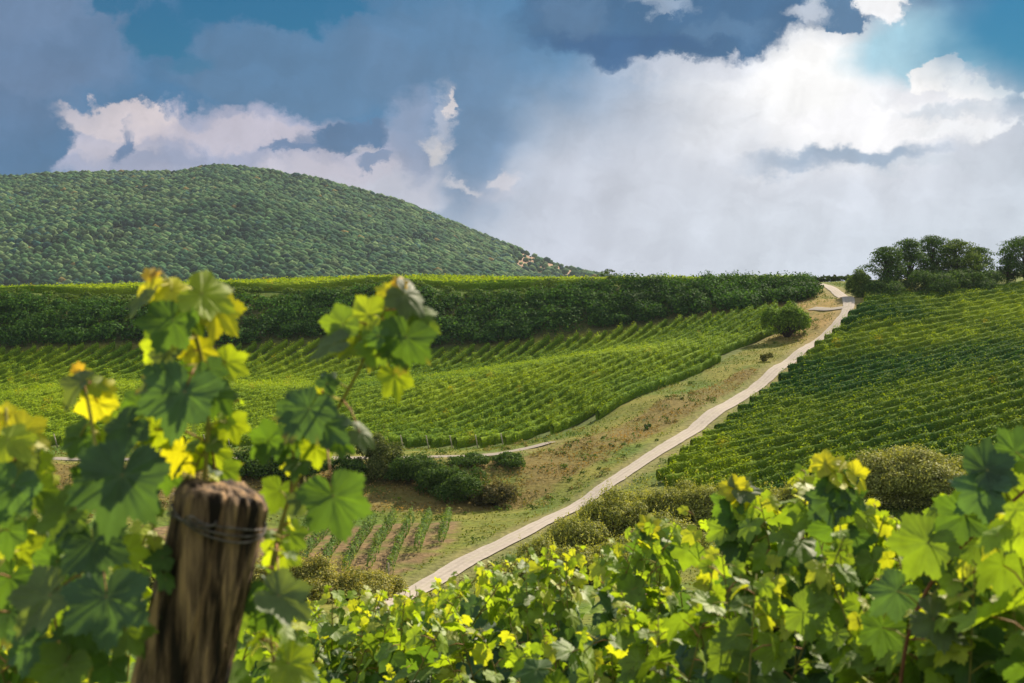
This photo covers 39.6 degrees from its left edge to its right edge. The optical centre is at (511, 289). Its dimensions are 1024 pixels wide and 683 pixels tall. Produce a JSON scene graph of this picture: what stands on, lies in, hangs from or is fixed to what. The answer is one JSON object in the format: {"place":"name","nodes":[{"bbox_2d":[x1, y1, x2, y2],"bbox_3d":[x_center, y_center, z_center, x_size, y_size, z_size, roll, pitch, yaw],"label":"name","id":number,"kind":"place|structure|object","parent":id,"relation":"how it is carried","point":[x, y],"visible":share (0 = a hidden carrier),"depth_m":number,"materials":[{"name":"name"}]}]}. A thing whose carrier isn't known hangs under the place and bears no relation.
{"place":"outdoors","nodes":[
{"label":"outdoors","id":0,"kind":"place"},
{"bbox_2d":[4,215,570,285],"bbox_3d":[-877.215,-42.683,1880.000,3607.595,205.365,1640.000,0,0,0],"label":"hill","id":1,"kind":"structure","parent":0,"point":[111,239],"depth_m":1307.05,"materials":[{"name":"green plant"}]},
{"bbox_2d":[0,163,621,285],"bbox_3d":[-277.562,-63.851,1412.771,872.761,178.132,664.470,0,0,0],"label":"wood","id":2,"kind":"object","parent":1,"relation":"on","point":[293,225],"visible":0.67,"depth_m":1358.78,"materials":[{"name":"green plant"}]},
{"bbox_2d":[0,272,1022,682],"bbox_3d":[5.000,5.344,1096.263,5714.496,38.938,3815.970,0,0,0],"label":"ground","id":3,"kind":"structure","parent":0,"point":[410,560],"depth_m":129.98,"materials":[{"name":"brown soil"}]},
{"bbox_2d":[0,532,101,682],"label":"grapevine","id":4,"kind":"object","parent":3,"relation":"on","point":[15,677],"visible":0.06,"depth_m":2.39,"materials":[{"name":"green plant"}]},
{"bbox_2d":[4,500,164,682],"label":"grapevine","id":5,"kind":"object","parent":3,"relation":"on","point":[139,527],"visible":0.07,"depth_m":2.69,"materials":[{"name":"green plant"}]},
{"bbox_2d":[1,355,361,405],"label":"vine row","id":6,"kind":"object","parent":3,"relation":"on","point":[354,360],"visible":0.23,"depth_m":215.48,"materials":[{"name":"green plant"}]},
{"bbox_2d":[130,478,268,682],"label":"vineyard post","id":7,"kind":"object","parent":3,"relation":"on","point":[215,534],"visible":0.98,"depth_m":1.85,"materials":[{"name":"brown wood"}]},
{"bbox_2d":[0,267,441,682],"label":"grapevine","id":8,"kind":"object","parent":3,"relation":"on","point":[171,396],"visible":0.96,"depth_m":1.80,"materials":[{"name":"green plant"}]},
{"bbox_2d":[46,344,474,424],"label":"vine row","id":9,"kind":"object","parent":3,"relation":"on","point":[459,357],"visible":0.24,"depth_m":216.81,"materials":[{"name":"green plant"}]},
{"bbox_2d":[232,444,289,480],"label":"bush","id":10,"kind":"object","parent":3,"relation":"on","point":[250,467],"visible":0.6,"depth_m":125.69,"materials":[{"name":"green plant"}]},
{"bbox_2d":[44,342,489,428],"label":"vine row","id":11,"kind":"object","parent":3,"relation":"on","point":[483,349],"visible":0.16,"depth_m":204.06,"materials":[{"name":"green plant"}]},
{"bbox_2d":[44,339,504,432],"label":"vine row","id":12,"kind":"object","parent":3,"relation":"on","point":[490,352],"visible":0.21,"depth_m":198.25,"materials":[{"name":"green plant"}]},
{"bbox_2d":[42,338,519,434],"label":"vine row","id":13,"kind":"object","parent":3,"relation":"on","point":[510,348],"visible":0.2,"depth_m":217.17,"materials":[{"name":"green plant"}]},
{"bbox_2d":[229,612,344,682],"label":"grapevine","id":14,"kind":"object","parent":3,"relation":"on","point":[245,659],"visible":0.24,"depth_m":2.91,"materials":[{"name":"green plant"}]},
{"bbox_2d":[45,336,534,445],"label":"vine row","id":15,"kind":"object","parent":3,"relation":"on","point":[518,352],"visible":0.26,"depth_m":178.43,"materials":[{"name":"green plant"}]},
{"bbox_2d":[53,332,549,447],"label":"vine row","id":16,"kind":"object","parent":3,"relation":"on","point":[534,349],"visible":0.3,"depth_m":189.94,"materials":[{"name":"green plant"}]},
{"bbox_2d":[289,547,339,595],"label":"scrub bush","id":17,"kind":"object","parent":3,"relation":"on","point":[298,570],"visible":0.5,"depth_m":86.42,"materials":[{"name":"green plant"}]},
{"bbox_2d":[249,585,429,682],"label":"grapevine","id":18,"kind":"object","parent":3,"relation":"on","point":[325,629],"visible":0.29,"depth_m":4.80,"materials":[{"name":"green plant"}]},
{"bbox_2d":[301,554,394,603],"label":"scrub bush","id":19,"kind":"object","parent":3,"relation":"on","point":[358,579],"visible":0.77,"depth_m":85.77,"materials":[{"name":"green plant"}]},
{"bbox_2d":[154,332,563,426],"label":"vine row","id":20,"kind":"object","parent":3,"relation":"on","point":[556,342],"visible":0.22,"depth_m":197.69,"materials":[{"name":"green plant"}]},
{"bbox_2d":[135,329,592,446],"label":"vine row","id":21,"kind":"object","parent":3,"relation":"on","point":[575,346],"visible":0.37,"depth_m":181.48,"materials":[{"name":"green plant"}]},
{"bbox_2d":[0,273,730,294],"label":"vine row","id":22,"kind":"object","parent":3,"relation":"on","point":[79,290],"visible":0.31,"depth_m":252.41,"materials":[{"name":"green plant"}]},
{"bbox_2d":[307,585,437,679],"bbox_3d":[-0.520,1.940,5.596,0.498,1.730,1.078,0,0,-44],"label":"grapevine","id":23,"kind":"object","parent":3,"relation":"on","point":[422,594],"visible":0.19,"depth_m":5.54,"materials":[{"name":"green plant"}]},
{"bbox_2d":[354,423,404,479],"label":"bush","id":24,"kind":"object","parent":3,"relation":"on","point":[381,454],"visible":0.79,"depth_m":125.92,"materials":[{"name":"green plant"}]},
{"bbox_2d":[187,330,579,428],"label":"vine row","id":25,"kind":"object","parent":3,"relation":"on","point":[569,341],"visible":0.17,"depth_m":184.84,"materials":[{"name":"green plant"}]},
{"bbox_2d":[182,330,606,436],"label":"vine row","id":26,"kind":"object","parent":3,"relation":"on","point":[598,338],"visible":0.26,"depth_m":186.59,"materials":[{"name":"green plant"}]},
{"bbox_2d":[183,323,622,445],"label":"vine row","id":27,"kind":"object","parent":3,"relation":"on","point":[613,336],"visible":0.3,"depth_m":182.73,"materials":[{"name":"green plant"}]},
{"bbox_2d":[384,451,434,482],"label":"bush","id":28,"kind":"object","parent":3,"relation":"on","point":[403,469],"visible":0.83,"depth_m":124.31,"materials":[{"name":"green plant"}]},
{"bbox_2d":[0,269,823,346],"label":"thicket","id":29,"kind":"object","parent":3,"relation":"on","point":[740,291],"visible":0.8,"depth_m":235.67,"materials":[{"name":"green plant"}]},
{"bbox_2d":[326,588,499,682],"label":"grapevine","id":30,"kind":"object","parent":3,"relation":"on","point":[413,659],"visible":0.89,"depth_m":4.43,"materials":[{"name":"green plant"}]},
{"bbox_2d":[203,322,637,444],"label":"vine row","id":31,"kind":"object","parent":3,"relation":"on","point":[619,339],"visible":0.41,"depth_m":181.26,"materials":[{"name":"green plant"}]},
{"bbox_2d":[413,457,458,496],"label":"bush","id":32,"kind":"object","parent":3,"relation":"on","point":[430,481],"visible":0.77,"depth_m":122.20,"materials":[{"name":"green plant"}]},
{"bbox_2d":[228,319,652,446],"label":"vine row","id":33,"kind":"object","parent":3,"relation":"on","point":[245,439],"visible":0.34,"depth_m":177.01,"materials":[{"name":"green plant"}]},
{"bbox_2d":[387,560,523,682],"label":"grapevine","id":34,"kind":"object","parent":3,"relation":"on","point":[481,579],"visible":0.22,"depth_m":4.96,"materials":[{"name":"green plant"}]},
{"bbox_2d":[432,465,499,503],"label":"bush","id":35,"kind":"object","parent":3,"relation":"on","point":[459,485],"visible":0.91,"depth_m":120.46,"materials":[{"name":"green plant"}]},
{"bbox_2d":[383,624,553,682],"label":"grapevine","id":36,"kind":"object","parent":3,"relation":"on","point":[480,653],"visible":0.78,"depth_m":4.01,"materials":[{"name":"green plant"}]},
{"bbox_2d":[468,472,518,505],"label":"bush","id":37,"kind":"object","parent":3,"relation":"on","point":[491,493],"visible":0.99,"depth_m":120.22,"materials":[{"name":"green plant"}]},
{"bbox_2d":[218,272,781,290],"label":"vine row","id":38,"kind":"object","parent":3,"relation":"on","point":[463,285],"visible":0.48,"depth_m":250.91,"materials":[{"name":"green plant"}]},
{"bbox_2d":[348,317,667,426],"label":"vine row","id":39,"kind":"object","parent":3,"relation":"on","point":[447,392],"visible":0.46,"depth_m":176.47,"materials":[{"name":"green plant"}]},
{"bbox_2d":[345,314,682,429],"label":"vine row","id":40,"kind":"object","parent":3,"relation":"on","point":[422,409],"visible":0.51,"depth_m":177.19,"materials":[{"name":"green plant"}]},
{"bbox_2d":[347,314,696,431],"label":"vine row","id":41,"kind":"object","parent":3,"relation":"on","point":[456,402],"visible":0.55,"depth_m":174.86,"materials":[{"name":"green plant"}]},
{"bbox_2d":[352,311,711,444],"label":"vine row","id":42,"kind":"object","parent":3,"relation":"on","point":[468,405],"visible":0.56,"depth_m":174.48,"materials":[{"name":"green plant"}]},
{"bbox_2d":[353,311,725,445],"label":"vine row","id":43,"kind":"object","parent":3,"relation":"on","point":[497,400],"visible":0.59,"depth_m":173.77,"materials":[{"name":"green plant"}]},
{"bbox_2d":[447,538,639,682],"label":"grapevine","id":44,"kind":"object","parent":3,"relation":"on","point":[550,605],"visible":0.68,"depth_m":4.60,"materials":[{"name":"green plant"}]},
{"bbox_2d":[378,307,739,444],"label":"vine row","id":45,"kind":"object","parent":3,"relation":"on","point":[390,439],"visible":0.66,"depth_m":171.92,"materials":[{"name":"green plant"}]},
{"bbox_2d":[539,507,611,553],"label":"scrub bush","id":46,"kind":"object","parent":3,"relation":"on","point":[577,530],"visible":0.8,"depth_m":96.10,"materials":[{"name":"green plant"}]},
{"bbox_2d":[400,304,753,447],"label":"vine row","id":47,"kind":"object","parent":3,"relation":"on","point":[417,441],"visible":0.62,"depth_m":170.53,"materials":[{"name":"green plant"}]},
{"bbox_2d":[503,586,671,682],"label":"grapevine","id":48,"kind":"object","parent":3,"relation":"on","point":[626,649],"visible":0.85,"depth_m":3.48,"materials":[{"name":"green plant"}]},
{"bbox_2d":[547,535,630,590],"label":"scrub bush","id":49,"kind":"object","parent":3,"relation":"on","point":[588,552],"visible":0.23,"depth_m":87.36,"materials":[{"name":"green plant"}]},
{"bbox_2d":[426,301,767,448],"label":"vine row","id":50,"kind":"object","parent":3,"relation":"on","point":[440,441],"visible":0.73,"depth_m":171.79,"materials":[{"name":"green plant"}]},
{"bbox_2d":[568,478,649,539],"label":"scrub bush","id":51,"kind":"object","parent":3,"relation":"on","point":[615,519],"visible":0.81,"depth_m":99.99,"materials":[{"name":"green plant"}]},
{"bbox_2d":[449,301,777,447],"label":"vine row","id":52,"kind":"object","parent":3,"relation":"on","point":[460,441],"visible":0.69,"depth_m":167.91,"materials":[{"name":"green plant"}]},
{"bbox_2d":[475,306,780,447],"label":"vine row","id":53,"kind":"object","parent":3,"relation":"on","point":[494,438],"visible":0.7,"depth_m":168.39,"materials":[{"name":"green plant"}]},
{"bbox_2d":[567,516,692,682],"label":"grapevine","id":54,"kind":"object","parent":3,"relation":"on","point":[636,579],"visible":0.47,"depth_m":3.98,"materials":[{"name":"green plant"}]},
{"bbox_2d":[500,315,782,444],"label":"vine row","id":55,"kind":"object","parent":3,"relation":"on","point":[526,433],"visible":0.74,"depth_m":163.49,"materials":[{"name":"green plant"}]},
{"bbox_2d":[624,513,675,681],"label":"grapevine","id":56,"kind":"object","parent":3,"relation":"on","point":[664,532],"visible":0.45,"depth_m":4.06,"materials":[{"name":"green plant"}]},
{"bbox_2d":[617,473,683,528],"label":"scrub bush","id":57,"kind":"object","parent":3,"relation":"on","point":[651,499],"visible":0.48,"depth_m":102.36,"materials":[{"name":"green plant"}]},
{"bbox_2d":[595,351,721,419],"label":"vine row","id":58,"kind":"object","parent":3,"relation":"on","point":[620,399],"visible":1,"depth_m":165.68,"materials":[{"name":"green plant"}]},
{"bbox_2d":[549,327,773,433],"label":"vine row","id":59,"kind":"object","parent":3,"relation":"on","point":[564,423],"visible":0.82,"depth_m":172.47,"materials":[{"name":"green plant"}]},
{"bbox_2d":[662,469,721,525],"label":"scrub bush","id":60,"kind":"object","parent":3,"relation":"on","point":[685,493],"visible":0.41,"depth_m":102.49,"materials":[{"name":"green plant"}]},
{"bbox_2d":[635,546,823,682],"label":"grapevine","id":61,"kind":"object","parent":3,"relation":"on","point":[724,655],"visible":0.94,"depth_m":2.88,"materials":[{"name":"green plant"}]},
{"bbox_2d":[641,471,831,679],"bbox_3d":[0.606,1.381,3.604,0.514,1.974,1.113,0,0,14],"label":"grapevine","id":62,"kind":"object","parent":3,"relation":"on","point":[788,525],"visible":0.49,"depth_m":3.25,"materials":[{"name":"green plant"}]},
{"bbox_2d":[705,473,769,574],"bbox_3d":[0.569,1.390,3.493,0.132,1.880,0.196,0,0,43],"label":"grapevine","id":63,"kind":"object","parent":3,"relation":"on","point":[733,498],"visible":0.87,"depth_m":3.46,"materials":[{"name":"green plant"}]},
{"bbox_2d":[758,300,811,337],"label":"bush","id":64,"kind":"object","parent":3,"relation":"on","point":[794,318],"visible":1,"depth_m":194.73,"materials":[{"name":"green plant"}]},
{"bbox_2d":[735,459,933,681],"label":"grapevine","id":65,"kind":"object","parent":3,"relation":"on","point":[888,560],"visible":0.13,"depth_m":3.25,"materials":[{"name":"green plant"}]},
{"bbox_2d":[655,368,1023,480],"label":"vine row","id":66,"kind":"object","parent":3,"relation":"on","point":[679,467],"visible":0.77,"depth_m":130.26,"materials":[{"name":"green plant"}]},
{"bbox_2d":[801,448,878,599],"bbox_3d":[0.711,1.294,3.047,0.142,1.913,0.179,0,0,34],"label":"grapevine","id":67,"kind":"object","parent":3,"relation":"on","point":[835,495],"visible":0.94,"depth_m":3.01,"materials":[{"name":"green plant"}]},
{"bbox_2d":[662,376,1023,487],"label":"vine row","id":68,"kind":"object","parent":3,"relation":"on","point":[722,463],"visible":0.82,"depth_m":127.39,"materials":[{"name":"green plant"}]},
{"bbox_2d":[667,360,1023,464],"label":"vine row","id":69,"kind":"object","parent":3,"relation":"on","point":[886,404],"visible":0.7,"depth_m":135.00,"materials":[{"name":"green plant"}]},
{"bbox_2d":[751,524,946,682],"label":"grapevine","id":70,"kind":"object","parent":3,"relation":"on","point":[825,614],"visible":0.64,"depth_m":2.67,"materials":[{"name":"green plant"}]},
{"bbox_2d":[679,356,1023,454],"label":"vine row","id":71,"kind":"object","parent":3,"relation":"on","point":[767,430],"visible":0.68,"depth_m":137.84,"materials":[{"name":"green plant"}]},
{"bbox_2d":[680,385,1023,489],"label":"vine row","id":72,"kind":"object","parent":3,"relation":"on","point":[791,455],"visible":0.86,"depth_m":124.50,"materials":[{"name":"green plant"}]},
{"bbox_2d":[690,353,1023,445],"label":"vine row","id":73,"kind":"object","parent":3,"relation":"on","point":[933,379],"visible":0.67,"depth_m":143.12,"materials":[{"name":"green plant"}]},
{"bbox_2d":[702,392,1023,490],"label":"vine row","id":74,"kind":"object","parent":3,"relation":"on","point":[935,425],"visible":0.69,"depth_m":124.16,"materials":[{"name":"green plant"}]},
{"bbox_2d":[702,347,1023,435],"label":"vine row","id":75,"kind":"object","parent":3,"relation":"on","point":[819,405],"visible":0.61,"depth_m":146.53,"materials":[{"name":"green plant"}]},
{"bbox_2d":[714,341,1023,428],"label":"vine row","id":76,"kind":"object","parent":3,"relation":"on","point":[834,395],"visible":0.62,"depth_m":150.87,"materials":[{"name":"green plant"}]},
{"bbox_2d":[727,338,1023,419],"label":"vine row","id":77,"kind":"object","parent":3,"relation":"on","point":[787,402],"visible":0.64,"depth_m":152.90,"materials":[{"name":"green plant"}]},
{"bbox_2d":[737,333,1023,411],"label":"vine row","id":78,"kind":"object","parent":3,"relation":"on","point":[771,401],"visible":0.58,"depth_m":158.31,"materials":[{"name":"green plant"}]},
{"bbox_2d":[857,246,912,287],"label":"tree","id":79,"kind":"object","parent":3,"relation":"on","point":[887,269],"visible":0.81,"depth_m":217.90,"materials":[{"name":"green plant"}]},
{"bbox_2d":[749,328,1023,402],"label":"vine row","id":80,"kind":"object","parent":3,"relation":"on","point":[837,379],"visible":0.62,"depth_m":161.82,"materials":[{"name":"green plant"}]},
{"bbox_2d":[752,406,1023,487],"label":"vine row","id":81,"kind":"object","parent":3,"relation":"on","point":[991,419],"visible":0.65,"depth_m":122.34,"materials":[{"name":"green plant"}]},
{"bbox_2d":[797,472,981,682],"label":"grapevine","id":82,"kind":"object","parent":3,"relation":"on","point":[866,561],"visible":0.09,"depth_m":3.00,"materials":[{"name":"green plant"}]},
{"bbox_2d":[755,414,1023,496],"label":"vine row","id":83,"kind":"object","parent":3,"relation":"on","point":[986,431],"visible":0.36,"depth_m":121.04,"materials":[{"name":"green plant"}]},
{"bbox_2d":[759,328,1023,394],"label":"vine row","id":84,"kind":"object","parent":3,"relation":"on","point":[874,365],"visible":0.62,"depth_m":166.05,"materials":[{"name":"green plant"}]},
{"bbox_2d":[770,318,1023,387],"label":"vine row","id":85,"kind":"object","parent":3,"relation":"on","point":[858,363],"visible":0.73,"depth_m":170.74,"materials":[{"name":"green plant"}]},
{"bbox_2d":[777,316,1023,381],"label":"vine row","id":86,"kind":"object","parent":3,"relation":"on","point":[848,361],"visible":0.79,"depth_m":173.82,"materials":[{"name":"green plant"}]},
{"bbox_2d":[787,311,1023,371],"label":"vine row","id":87,"kind":"object","parent":3,"relation":"on","point":[861,351],"visible":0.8,"depth_m":177.88,"materials":[{"name":"green plant"}]},
{"bbox_2d":[848,443,967,509],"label":"bush","id":88,"kind":"object","parent":3,"relation":"on","point":[913,475],"visible":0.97,"depth_m":96.08,"materials":[{"name":"green plant"}]},
{"bbox_2d":[879,237,937,283],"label":"tree","id":89,"kind":"object","parent":3,"relation":"on","point":[910,245],"visible":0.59,"depth_m":222.82,"materials":[{"name":"green plant"}]},
{"bbox_2d":[796,309,1023,362],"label":"vine row","id":90,"kind":"object","parent":3,"relation":"on","point":[876,342],"visible":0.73,"depth_m":182.26,"materials":[{"name":"green plant"}]},
{"bbox_2d":[806,302,1023,354],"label":"vine row","id":91,"kind":"object","parent":3,"relation":"on","point":[854,340],"visible":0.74,"depth_m":186.79,"materials":[{"name":"green plant"}]},
{"bbox_2d":[814,299,1023,346],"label":"vine row","id":92,"kind":"object","parent":3,"relation":"on","point":[932,319],"visible":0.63,"depth_m":191.18,"materials":[{"name":"green plant"}]},
{"bbox_2d":[824,295,1023,338],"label":"vine row","id":93,"kind":"object","parent":3,"relation":"on","point":[891,322],"visible":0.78,"depth_m":194.83,"materials":[{"name":"green plant"}]},
{"bbox_2d":[831,291,1023,333],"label":"vine row","id":94,"kind":"object","parent":3,"relation":"on","point":[869,320],"visible":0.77,"depth_m":197.92,"materials":[{"name":"green plant"}]},
{"bbox_2d":[840,287,1023,325],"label":"vine row","id":95,"kind":"object","parent":3,"relation":"on","point":[848,319],"visible":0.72,"depth_m":202.15,"materials":[{"name":"green plant"}]},
{"bbox_2d":[848,281,1023,314],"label":"vine row","id":96,"kind":"object","parent":3,"relation":"on","point":[865,308],"visible":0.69,"depth_m":207.97,"materials":[{"name":"green plant"}]},
{"bbox_2d":[908,234,963,278],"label":"tree","id":97,"kind":"object","parent":3,"relation":"on","point":[931,242],"visible":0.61,"depth_m":226.64,"materials":[{"name":"green plant"}]},
{"bbox_2d":[904,268,975,294],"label":"bush","id":98,"kind":"object","parent":3,"relation":"on","point":[936,280],"visible":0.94,"depth_m":215.72,"materials":[{"name":"green plant"}]},
{"bbox_2d":[856,279,1023,308],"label":"vine row","id":99,"kind":"object","parent":3,"relation":"on","point":[884,300],"visible":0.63,"depth_m":210.14,"materials":[{"name":"green plant"}]},
{"bbox_2d":[857,425,1023,682],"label":"grapevine","id":100,"kind":"object","parent":3,"relation":"on","point":[989,485],"visible":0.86,"depth_m":2.31,"materials":[{"name":"green plant"}]},
{"bbox_2d":[937,238,989,274],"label":"tree","id":101,"kind":"object","parent":3,"relation":"on","point":[958,246],"visible":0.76,"depth_m":224.55,"materials":[{"name":"green plant"}]},
{"bbox_2d":[911,501,1023,682],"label":"grapevine","id":102,"kind":"object","parent":3,"relation":"on","point":[1004,582],"visible":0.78,"depth_m":2.16,"materials":[{"name":"green plant"}]},
{"bbox_2d":[994,235,1023,280],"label":"tree","id":103,"kind":"object","parent":3,"relation":"on","point":[1016,244],"visible":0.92,"depth_m":226.95,"materials":[{"name":"green plant"}]},
{"bbox_2d":[0,0,1023,280],"label":"sky","id":104,"kind":"structure","parent":0,"point":[646,137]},
{"bbox_2d":[376,283,854,608],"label":"track","id":105,"kind":"structure","parent":0,"point":[468,560],"depth_m":125.08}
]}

